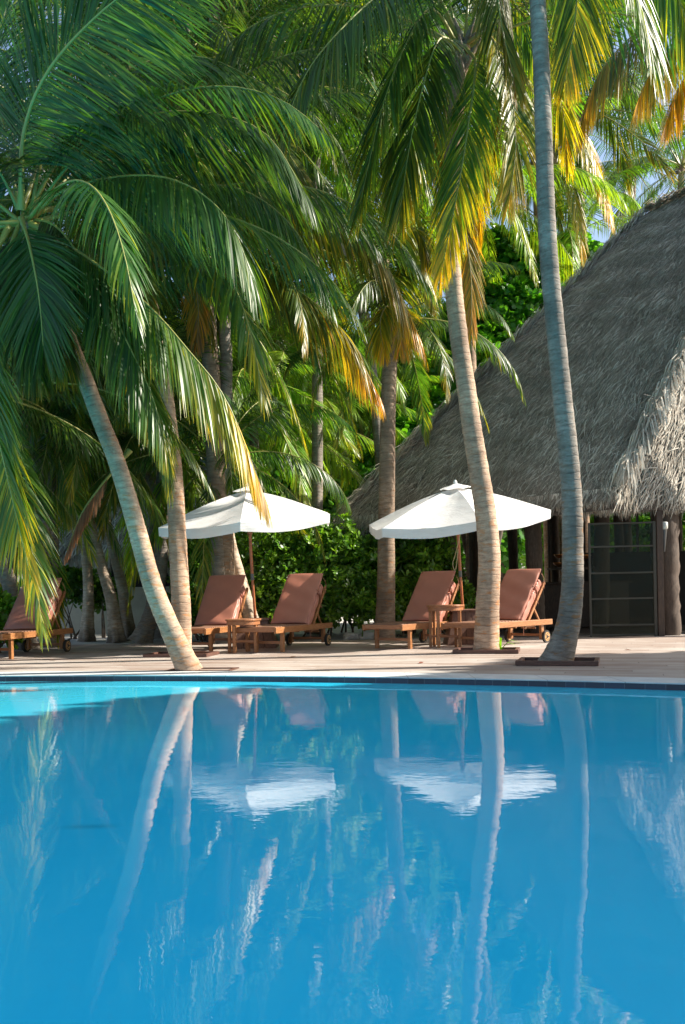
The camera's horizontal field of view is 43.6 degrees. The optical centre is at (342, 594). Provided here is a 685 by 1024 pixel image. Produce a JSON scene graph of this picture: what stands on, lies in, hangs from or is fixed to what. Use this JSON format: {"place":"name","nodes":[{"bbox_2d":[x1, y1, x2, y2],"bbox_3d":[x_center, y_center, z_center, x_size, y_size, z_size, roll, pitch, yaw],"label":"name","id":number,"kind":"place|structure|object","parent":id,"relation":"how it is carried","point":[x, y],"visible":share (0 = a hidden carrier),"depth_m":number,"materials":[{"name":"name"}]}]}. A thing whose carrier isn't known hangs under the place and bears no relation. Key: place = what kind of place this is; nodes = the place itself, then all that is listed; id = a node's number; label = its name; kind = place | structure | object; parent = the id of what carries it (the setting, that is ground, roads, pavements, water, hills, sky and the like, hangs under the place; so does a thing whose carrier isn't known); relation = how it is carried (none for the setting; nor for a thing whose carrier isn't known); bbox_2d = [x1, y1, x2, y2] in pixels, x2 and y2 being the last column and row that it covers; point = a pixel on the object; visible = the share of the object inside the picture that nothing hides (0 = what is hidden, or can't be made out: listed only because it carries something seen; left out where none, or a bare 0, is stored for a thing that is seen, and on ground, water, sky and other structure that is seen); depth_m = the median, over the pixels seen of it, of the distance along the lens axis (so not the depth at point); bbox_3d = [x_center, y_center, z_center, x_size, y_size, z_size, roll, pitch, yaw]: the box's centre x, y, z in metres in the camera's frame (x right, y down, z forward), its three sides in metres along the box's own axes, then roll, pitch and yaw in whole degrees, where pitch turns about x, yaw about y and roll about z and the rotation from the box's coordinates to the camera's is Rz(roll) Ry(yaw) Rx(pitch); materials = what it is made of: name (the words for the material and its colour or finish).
{"place":"outdoors","nodes":[
{"label":"outdoors","id":0,"kind":"place"},
{"bbox_2d":[0,681,684,1023],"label":"pool water","id":1,"kind":"structure","parent":0,"point":[210,852],"depth_m":2.83,"materials":[{"name":"blue liquid"}]},
{"bbox_2d":[0,1,684,587],"label":"sky","id":2,"kind":"structure","parent":0,"point":[595,236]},
{"bbox_2d":[3,615,684,645],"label":"ground","id":3,"kind":"structure","parent":0,"point":[337,634],"depth_m":17.33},
{"bbox_2d":[8,333,147,641],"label":"palm tree","id":4,"kind":"object","parent":3,"relation":"on","point":[87,630],"visible":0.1,"depth_m":16.76,"materials":[{"name":"grey plant"}]},
{"bbox_2d":[39,563,133,639],"bbox_3d":[-5.392,0.168,17.538,2.099,1.636,1.128,-1,0,0],"label":"shrub","id":5,"kind":"object","parent":3,"relation":"on","point":[74,576],"visible":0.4,"depth_m":17.39,"materials":[{"name":"green plant"}]},
{"bbox_2d":[4,332,185,647],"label":"palm tree","id":6,"kind":"object","parent":3,"relation":"on","point":[43,469],"visible":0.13,"depth_m":14.66,"materials":[{"name":"green plant"}]},
{"bbox_2d":[22,317,177,639],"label":"palm tree","id":7,"kind":"object","parent":3,"relation":"on","point":[128,624],"visible":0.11,"depth_m":16.98,"materials":[{"name":"grey plant"}]},
{"bbox_2d":[5,255,204,642],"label":"palm tree","id":8,"kind":"object","parent":3,"relation":"on","point":[73,481],"visible":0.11,"depth_m":13.81,"materials":[{"name":"green plant"}]},
{"bbox_2d":[11,331,204,642],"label":"palm tree","id":9,"kind":"object","parent":3,"relation":"on","point":[115,631],"visible":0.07,"depth_m":16.17,"materials":[{"name":"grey plant"}]},
{"bbox_2d":[22,468,205,586],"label":"thatched cottage","id":10,"kind":"structure","parent":3,"relation":"on","point":[75,560],"depth_m":21.74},
{"bbox_2d":[60,587,170,635],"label":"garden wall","id":11,"kind":"structure","parent":3,"relation":"on","point":[138,601],"depth_m":19.42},
{"bbox_2d":[0,195,239,653],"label":"palm tree","id":12,"kind":"object","parent":3,"relation":"on","point":[45,569],"visible":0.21,"depth_m":11.47,"materials":[{"name":"green plant"}]},
{"bbox_2d":[64,448,131,565],"bbox_3d":[-3.548,-1.283,12.430,0.990,1.716,0.299,-1,0,-9],"label":"dead frond","id":13,"kind":"object","parent":12,"relation":"hanging from","point":[87,510],"visible":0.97,"depth_m":12.37,"materials":[{"name":"brown plant"}]},
{"bbox_2d":[7,205,233,578],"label":"palm tree","id":14,"kind":"object","parent":3,"relation":"on","point":[81,426],"visible":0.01,"depth_m":17.89,"materials":[{"name":"green plant"}]},
{"bbox_2d":[1,0,255,154],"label":"palm tree","id":15,"kind":"object","parent":3,"relation":"on","point":[60,16],"visible":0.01,"depth_m":20.96,"materials":[{"name":"green plant"}]},
{"bbox_2d":[9,94,284,499],"bbox_3d":[-4.825,-4.198,17.134,7.278,10.196,7.285,-1,0,36],"label":"palm tree","id":16,"kind":"object","parent":3,"relation":"on","point":[235,366],"visible":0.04,"depth_m":17.42,"materials":[{"name":"green plant"}]},
{"bbox_2d":[24,256,290,643],"bbox_3d":[-3.486,-2.338,16.079,4.904,6.644,4.464,-1,0,-44],"label":"palm tree","id":17,"kind":"object","parent":3,"relation":"on","point":[144,631],"visible":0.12,"depth_m":15.69,"materials":[{"name":"green plant"}]},
{"bbox_2d":[15,325,301,638],"bbox_3d":[-4.256,-2.295,16.800,5.730,6.380,5.848,-1,0,-41],"label":"palm tree","id":18,"kind":"object","parent":3,"relation":"on","point":[157,634],"visible":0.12,"depth_m":16.91,"materials":[{"name":"green plant"}]},
{"bbox_2d":[169,538,211,641],"bbox_3d":[-2.557,-0.189,15.723,1.379,2.103,1.450,-1,0,0],"label":"shrub","id":19,"kind":"object","parent":3,"relation":"on","point":[194,608],"visible":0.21,"depth_m":15.58,"materials":[{"name":"green plant"}]},
{"bbox_2d":[57,300,347,561],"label":"palm tree","id":20,"kind":"object","parent":3,"relation":"on","point":[158,538],"visible":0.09,"depth_m":17.79,"materials":[{"name":"green plant"}]},
{"bbox_2d":[36,337,370,538],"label":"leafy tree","id":21,"kind":"object","parent":3,"relation":"on","point":[329,502],"visible":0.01,"depth_m":32.26,"materials":[{"name":"green plant"}]},
{"bbox_2d":[64,302,357,617],"bbox_3d":[-2.287,-1.996,15.625,5.094,5.840,5.511,-1,0,0],"label":"palm tree","id":22,"kind":"object","parent":3,"relation":"on","point":[247,612],"visible":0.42,"depth_m":15.00,"materials":[{"name":"green plant"}]},
{"bbox_2d":[44,0,433,482],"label":"palm tree","id":23,"kind":"object","parent":3,"relation":"on","point":[284,19],"visible":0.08,"depth_m":16.01,"materials":[{"name":"green plant"}]},
{"bbox_2d":[131,256,381,539],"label":"palm tree","id":24,"kind":"object","parent":3,"relation":"on","point":[345,436],"visible":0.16,"depth_m":17.48,"materials":[{"name":"green plant"}]},
{"bbox_2d":[146,0,383,357],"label":"palm tree","id":25,"kind":"object","parent":3,"relation":"on","point":[215,7],"visible":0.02,"depth_m":16.14,"materials":[{"name":"green plant"}]},
{"bbox_2d":[172,166,396,437],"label":"palm tree","id":26,"kind":"object","parent":3,"relation":"on","point":[275,341],"depth_m":20.94,"materials":[{"name":"green plant"}]},
{"bbox_2d":[136,0,477,240],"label":"palm tree","id":27,"kind":"object","parent":3,"relation":"on","point":[386,35],"depth_m":22.63,"materials":[{"name":"green plant"}]},
{"bbox_2d":[192,303,423,503],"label":"palm tree","id":28,"kind":"object","parent":3,"relation":"on","point":[338,460],"visible":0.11,"depth_m":19.72,"materials":[{"name":"green plant"}]},
{"bbox_2d":[179,0,442,629],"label":"palm tree","id":29,"kind":"object","parent":3,"relation":"on","point":[337,184],"visible":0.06,"depth_m":18.39,"materials":[{"name":"green plant"}]},
{"bbox_2d":[176,254,453,502],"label":"palm tree","id":30,"kind":"object","parent":3,"relation":"on","point":[399,387],"visible":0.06,"depth_m":21.07,"materials":[{"name":"green plant"}]},
{"bbox_2d":[166,510,475,636],"bbox_3d":[-0.482,-0.408,16.320,6.009,2.489,2.443,-1,0,0],"label":"hedge","id":31,"kind":"object","parent":3,"relation":"on","point":[348,570],"visible":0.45,"depth_m":15.71,"materials":[{"name":"green plant"}]},
{"bbox_2d":[300,500,353,632],"bbox_3d":[-0.352,-0.585,17.795,2.405,2.801,2.077,-1,0,0],"label":"shrub","id":32,"kind":"object","parent":3,"relation":"on","point":[345,623],"visible":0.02,"depth_m":17.97,"materials":[{"name":"green plant"}]},
{"bbox_2d":[0,634,684,677],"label":"deck","id":33,"kind":"structure","parent":3,"relation":"on","point":[653,656],"depth_m":10.76,"materials":[{"name":"beige wood"}]},
{"bbox_2d":[0,587,23,652],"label":"shrub","id":34,"kind":"object","parent":33,"relation":"on","point":[7,601],"visible":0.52,"depth_m":13.05,"materials":[{"name":"green plant"}]},
{"bbox_2d":[0,578,72,658],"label":"sun lounger","id":35,"kind":"object","parent":33,"relation":"on","point":[18,625],"visible":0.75,"depth_m":12.81,"materials":[{"name":"brown wood"}]},
{"bbox_2d":[0,366,121,649],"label":"palm tree","id":36,"kind":"object","parent":33,"relation":"on","point":[9,583],"visible":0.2,"depth_m":13.95,"materials":[{"name":"green plant"}]},
{"bbox_2d":[12,0,232,495],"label":"palm tree","id":37,"kind":"object","parent":33,"relation":"on","point":[225,341],"visible":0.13,"depth_m":14.91,"materials":[{"name":"green plant"}]},
{"bbox_2d":[0,0,357,360],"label":"palm tree","id":38,"kind":"object","parent":33,"relation":"on","point":[341,156],"visible":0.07,"depth_m":12.49,"materials":[{"name":"green plant"}]},
{"bbox_2d":[143,651,219,657],"bbox_3d":[-2.201,0.819,11.737,0.900,0.045,0.550,-1,0,10],"label":"planting frame","id":39,"kind":"object","parent":33,"relation":"on","point":[166,654],"visible":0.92,"depth_m":11.54,"materials":[{"name":"brown wood"}]},
{"bbox_2d":[0,0,435,646],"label":"palm tree","id":40,"kind":"object","parent":39,"relation":"in","point":[250,344],"visible":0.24,"depth_m":11.36,"materials":[{"name":"green plant"}]},
{"bbox_2d":[0,0,366,670],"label":"palm tree","id":41,"kind":"object","parent":33,"relation":"on","point":[44,261],"visible":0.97,"depth_m":8.11,"materials":[{"name":"green plant"}]},
{"bbox_2d":[165,667,238,670],"bbox_3d":[-1.540,0.823,9.405,0.740,0.012,0.390,-1,0,8],"label":"planting frame","id":42,"kind":"object","parent":33,"relation":"on","point":[229,668],"visible":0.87,"depth_m":9.41,"materials":[{"name":"brown wood"}]},
{"bbox_2d":[0,0,406,642],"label":"palm tree","id":43,"kind":"object","parent":33,"relation":"on","point":[304,164],"visible":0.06,"depth_m":13.89,"materials":[{"name":"green plant"}]},
{"bbox_2d":[0,5,428,634],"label":"palm tree","id":44,"kind":"object","parent":33,"relation":"on","point":[300,321],"visible":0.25,"depth_m":13.41,"materials":[{"name":"green plant"}]},
{"bbox_2d":[191,575,247,650],"bbox_3d":[-1.992,0.266,12.928,0.732,1.145,1.950,-1,0,14],"label":"sun lounger","id":45,"kind":"object","parent":33,"relation":"on","point":[224,596],"visible":0.76,"depth_m":13.26,"materials":[{"name":"brown fabric"}]},
{"bbox_2d":[225,618,260,653],"bbox_3d":[-1.433,0.588,12.171,0.470,0.480,0.362,-1,0,15],"label":"side table","id":46,"kind":"object","parent":33,"relation":"on","point":[254,622],"visible":1,"depth_m":12.13,"materials":[{"name":"brown wood"}]},
{"bbox_2d":[236,618,278,648],"bbox_3d":[-1.354,0.599,13.400,0.680,0.455,0.680,-1,0,0],"label":"ballast box","id":47,"kind":"object","parent":33,"relation":"on","point":[266,636],"visible":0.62,"depth_m":13.12,"materials":[{"name":"brown wood"}]},
{"bbox_2d":[158,482,329,617],"bbox_3d":[-1.455,-0.629,13.300,2.560,2.218,2.898,-1,0,0],"label":"parasol","id":48,"kind":"object","parent":47,"relation":"on","point":[233,513],"visible":0.76,"depth_m":12.48,"materials":[{"name":"white fabric"}]},
{"bbox_2d":[236,573,332,651],"bbox_3d":[-0.855,0.244,12.880,0.732,1.145,1.950,-1,0,23],"label":"sun lounger","id":49,"kind":"object","parent":33,"relation":"on","point":[299,602],"visible":0.99,"depth_m":13.16,"materials":[{"name":"brown fabric"}]},
{"bbox_2d":[255,198,526,639],"bbox_3d":[0.901,-2.800,15.226,4.139,7.183,4.438,-1,0,-30],"label":"palm tree","id":50,"kind":"object","parent":33,"relation":"on","point":[387,344],"visible":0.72,"depth_m":14.70,"materials":[{"name":"green plant"}]},
{"bbox_2d":[362,571,458,648],"bbox_3d":[1.116,0.206,12.994,0.732,1.145,1.950,-1,0,35],"label":"sun lounger","id":51,"kind":"object","parent":33,"relation":"on","point":[435,587],"visible":0.81,"depth_m":13.23,"materials":[{"name":"brown fabric"}]},
{"bbox_2d":[427,604,463,647],"bbox_3d":[1.490,0.462,12.518,0.520,0.620,0.400,-1,0,20],"label":"side table","id":52,"kind":"object","parent":33,"relation":"on","point":[432,609],"visible":0.98,"depth_m":12.46,"materials":[{"name":"brown wood"}]},
{"bbox_2d":[443,609,474,644],"bbox_3d":[1.885,0.496,13.300,0.600,0.535,0.600,-1,0,0],"label":"ballast box","id":53,"kind":"object","parent":33,"relation":"on","point":[467,614],"visible":0.53,"depth_m":13.09,"materials":[{"name":"brown wood"}]},
{"bbox_2d":[369,480,550,608],"bbox_3d":[1.757,-0.673,13.200,2.639,2.183,2.887,-1,0,0],"label":"parasol","id":54,"kind":"object","parent":53,"relation":"on","point":[450,511],"visible":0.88,"depth_m":12.43,"materials":[{"name":"white fabric"}]},
{"bbox_2d":[452,536,459,570],"bbox_3d":[1.749,-0.805,13.140,0.139,0.882,0.031,-1,0,0],"label":"rope","id":55,"kind":"object","parent":54,"relation":"hanging from","point":[457,555],"visible":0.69,"depth_m":13.13,"materials":[{"name":"white fabric"}]},
{"bbox_2d":[452,647,519,653],"bbox_3d":[1.904,0.738,11.299,0.840,0.050,0.570,-1,0,14],"label":"planting frame","id":56,"kind":"object","parent":33,"relation":"on","point":[470,650],"visible":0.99,"depth_m":11.06,"materials":[{"name":"brown wood"}]},
{"bbox_2d":[194,0,684,649],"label":"palm tree","id":57,"kind":"object","parent":56,"relation":"in","point":[460,204],"visible":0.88,"depth_m":10.43,"materials":[{"name":"green plant"}]},
{"bbox_2d":[499,637,516,649],"bbox_3d":[2.089,0.653,11.402,0.536,0.240,0.243,-1,0,32],"label":"leaf sprout","id":58,"kind":"object","parent":56,"relation":"in","point":[500,643],"visible":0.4,"depth_m":11.42,"materials":[{"name":"green plant"}]},
{"bbox_2d":[441,569,552,646],"bbox_3d":[2.337,0.182,12.838,0.732,1.145,1.950,-1,0,44],"label":"sun lounger","id":59,"kind":"object","parent":33,"relation":"on","point":[520,589],"visible":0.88,"depth_m":13.04,"materials":[{"name":"brown fabric"}]},
{"bbox_2d":[326,0,684,660],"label":"palm tree","id":60,"kind":"object","parent":33,"relation":"on","point":[561,645],"visible":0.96,"depth_m":9.24,"materials":[{"name":"grey plant"}]},
{"bbox_2d":[515,657,599,665],"bbox_3d":[2.351,0.729,9.340,0.860,0.050,0.570,-1,0,18],"label":"planting frame","id":61,"kind":"object","parent":33,"relation":"on","point":[577,661],"visible":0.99,"depth_m":9.12,"materials":[{"name":"brown wood"}]},
{"bbox_2d":[573,0,684,157],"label":"palm tree","id":62,"kind":"object","parent":33,"relation":"on","point":[598,93],"visible":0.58,"depth_m":13.65,"materials":[{"name":"yellow plant"}]},
{"bbox_2d":[0,676,684,690],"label":"pool edge tiles","id":63,"kind":"object","parent":3,"relation":"on","point":[400,681],"visible":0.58,"depth_m":8.25,"materials":[{"name":"blue tile"}]},
{"bbox_2d":[0,671,684,684],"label":"pool coping","id":64,"kind":"object","parent":63,"relation":"on","point":[613,679],"visible":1,"depth_m":8.42,"materials":[{"name":"beige stone"}]},
{"bbox_2d":[163,0,534,634],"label":"palm tree","id":65,"kind":"object","parent":3,"relation":"on","point":[317,460],"visible":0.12,"depth_m":17.39,"materials":[{"name":"green plant"}]},
{"bbox_2d":[343,632,358,639],"bbox_3d":[0.158,0.737,15.301,0.283,0.133,0.322,-1,0,0],"label":"garden rock","id":66,"kind":"object","parent":3,"relation":"on","point":[350,636],"visible":1,"depth_m":15.18,"materials":[{"name":"grey stone"}]},
{"bbox_2d":[266,350,450,502],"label":"palm tree","id":67,"kind":"object","parent":3,"relation":"on","point":[360,420],"visible":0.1,"depth_m":22.02,"materials":[{"name":"green plant"}]},
{"bbox_2d":[350,596,372,636],"bbox_3d":[0.332,0.409,15.189,0.612,0.772,0.550,-1,0,0],"label":"dracaena plant","id":68,"kind":"object","parent":3,"relation":"on","point":[361,604],"visible":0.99,"depth_m":15.19,"materials":[{"name":"green plant"}]},
{"bbox_2d":[358,631,373,639],"bbox_3d":[0.465,0.725,15.299,0.416,0.145,0.330,-1,0,0],"label":"garden rock","id":69,"kind":"object","parent":3,"relation":"on","point":[367,635],"visible":0.74,"depth_m":15.18,"materials":[{"name":"grey stone"}]},
{"bbox_2d":[246,60,500,430],"bbox_3d":[0.084,-6.543,24.943,9.363,14.694,8.375,-1,0,29],"label":"palm tree","id":70,"kind":"object","parent":3,"relation":"on","point":[378,274],"visible":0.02,"depth_m":24.86,"materials":[{"name":"green plant"}]},
{"bbox_2d":[288,289,524,561],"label":"leafy tree","id":71,"kind":"object","parent":3,"relation":"on","point":[519,540],"visible":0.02,"depth_m":34.04,"materials":[{"name":"green plant"}]},
{"bbox_2d":[260,0,555,629],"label":"palm tree","id":72,"kind":"object","parent":3,"relation":"on","point":[518,223],"visible":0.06,"depth_m":18.59,"materials":[{"name":"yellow plant"}]},
{"bbox_2d":[286,0,597,619],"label":"palm tree","id":73,"kind":"object","parent":3,"relation":"on","point":[463,6],"visible":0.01,"depth_m":22.65,"materials":[{"name":"green plant"}]},
{"bbox_2d":[343,222,602,576],"bbox_3d":[3.796,-5.174,24.228,9.918,11.958,4.375,-1,0,-44],"label":"leafy tree","id":74,"kind":"object","parent":3,"relation":"on","point":[514,300],"visible":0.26,"depth_m":23.37,"materials":[{"name":"green plant"}]},
{"bbox_2d":[334,8,630,583],"bbox_3d":[3.554,-6.340,22.121,6.544,14.154,6.912,-1,0,-43],"label":"palm tree","id":75,"kind":"object","parent":3,"relation":"on","point":[583,174],"visible":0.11,"depth_m":21.88,"materials":[{"name":"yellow plant"}]},
{"bbox_2d":[438,527,543,582],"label":"leafy tree","id":76,"kind":"object","parent":3,"relation":"on","point":[504,565],"visible":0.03,"depth_m":35.01,"materials":[{"name":"green plant"}]},
{"bbox_2d":[325,186,684,636],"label":"thatched pavilion","id":77,"kind":"structure","parent":3,"relation":"on","point":[623,299],"depth_m":16.25,"materials":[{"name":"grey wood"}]},
{"bbox_2d":[663,522,667,551],"bbox_3d":[5.407,-0.971,14.467,0.136,0.500,0.226,-1,0,0],"label":"wall lamp","id":78,"kind":"object","parent":77,"relation":"attached to","point":[665,526],"visible":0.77,"depth_m":14.38,"materials":[{"name":"metal"}]},
{"bbox_2d":[401,0,668,579],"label":"palm tree","id":79,"kind":"object","parent":3,"relation":"on","point":[588,161],"visible":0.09,"depth_m":22.57,"materials":[{"name":"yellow plant"}]},
{"bbox_2d":[398,0,674,581],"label":"palm tree","id":80,"kind":"object","parent":3,"relation":"on","point":[624,164],"visible":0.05,"depth_m":26.23,"materials":[{"name":"green plant"}]},
{"bbox_2d":[452,0,657,215],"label":"palm tree","id":81,"kind":"object","parent":3,"relation":"on","point":[555,160],"visible":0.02,"depth_m":26.89,"materials":[{"name":"green plant"}]},
{"bbox_2d":[462,128,677,276],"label":"palm tree","id":82,"kind":"object","parent":3,"relation":"on","point":[633,204],"visible":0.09,"depth_m":25.85,"materials":[{"name":"green plant"}]},
{"bbox_2d":[470,0,684,552],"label":"palm tree","id":83,"kind":"object","parent":3,"relation":"on","point":[649,155],"visible":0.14,"depth_m":25.43,"materials":[{"name":"green plant"}]},
{"bbox_2d":[519,512,650,579],"bbox_3d":[8.167,-1.780,27.856,4.889,4.871,2.420,-1,0,0],"label":"shrub","id":84,"kind":"object","parent":3,"relation":"on","point":[644,531],"visible":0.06,"depth_m":27.27,"materials":[{"name":"green plant"}]},
{"bbox_2d":[562,94,684,548],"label":"palm tree","id":85,"kind":"object","parent":3,"relation":"on","point":[680,171],"visible":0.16,"depth_m":29.99,"materials":[{"name":"green plant"}]},
{"bbox_2d":[585,57,684,237],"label":"palm tree","id":86,"kind":"object","parent":3,"relation":"on","point":[608,165],"visible":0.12,"depth_m":33.81,"materials":[{"name":"green plant"}]},
{"bbox_2d":[631,512,684,551],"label":"shrub","id":87,"kind":"object","parent":3,"relation":"on","point":[644,516],"visible":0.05,"depth_m":27.06,"materials":[{"name":"green plant"}]},
{"bbox_2d":[553,562,561,566],"bbox_3d":[4.459,-0.609,17.600,0.260,0.091,0.260,-1,0,0],"label":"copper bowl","id":88,"kind":"object","parent":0,"point":[558,564],"visible":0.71,"depth_m":17.52,"materials":[{"name":"brown metal"}]}
]}

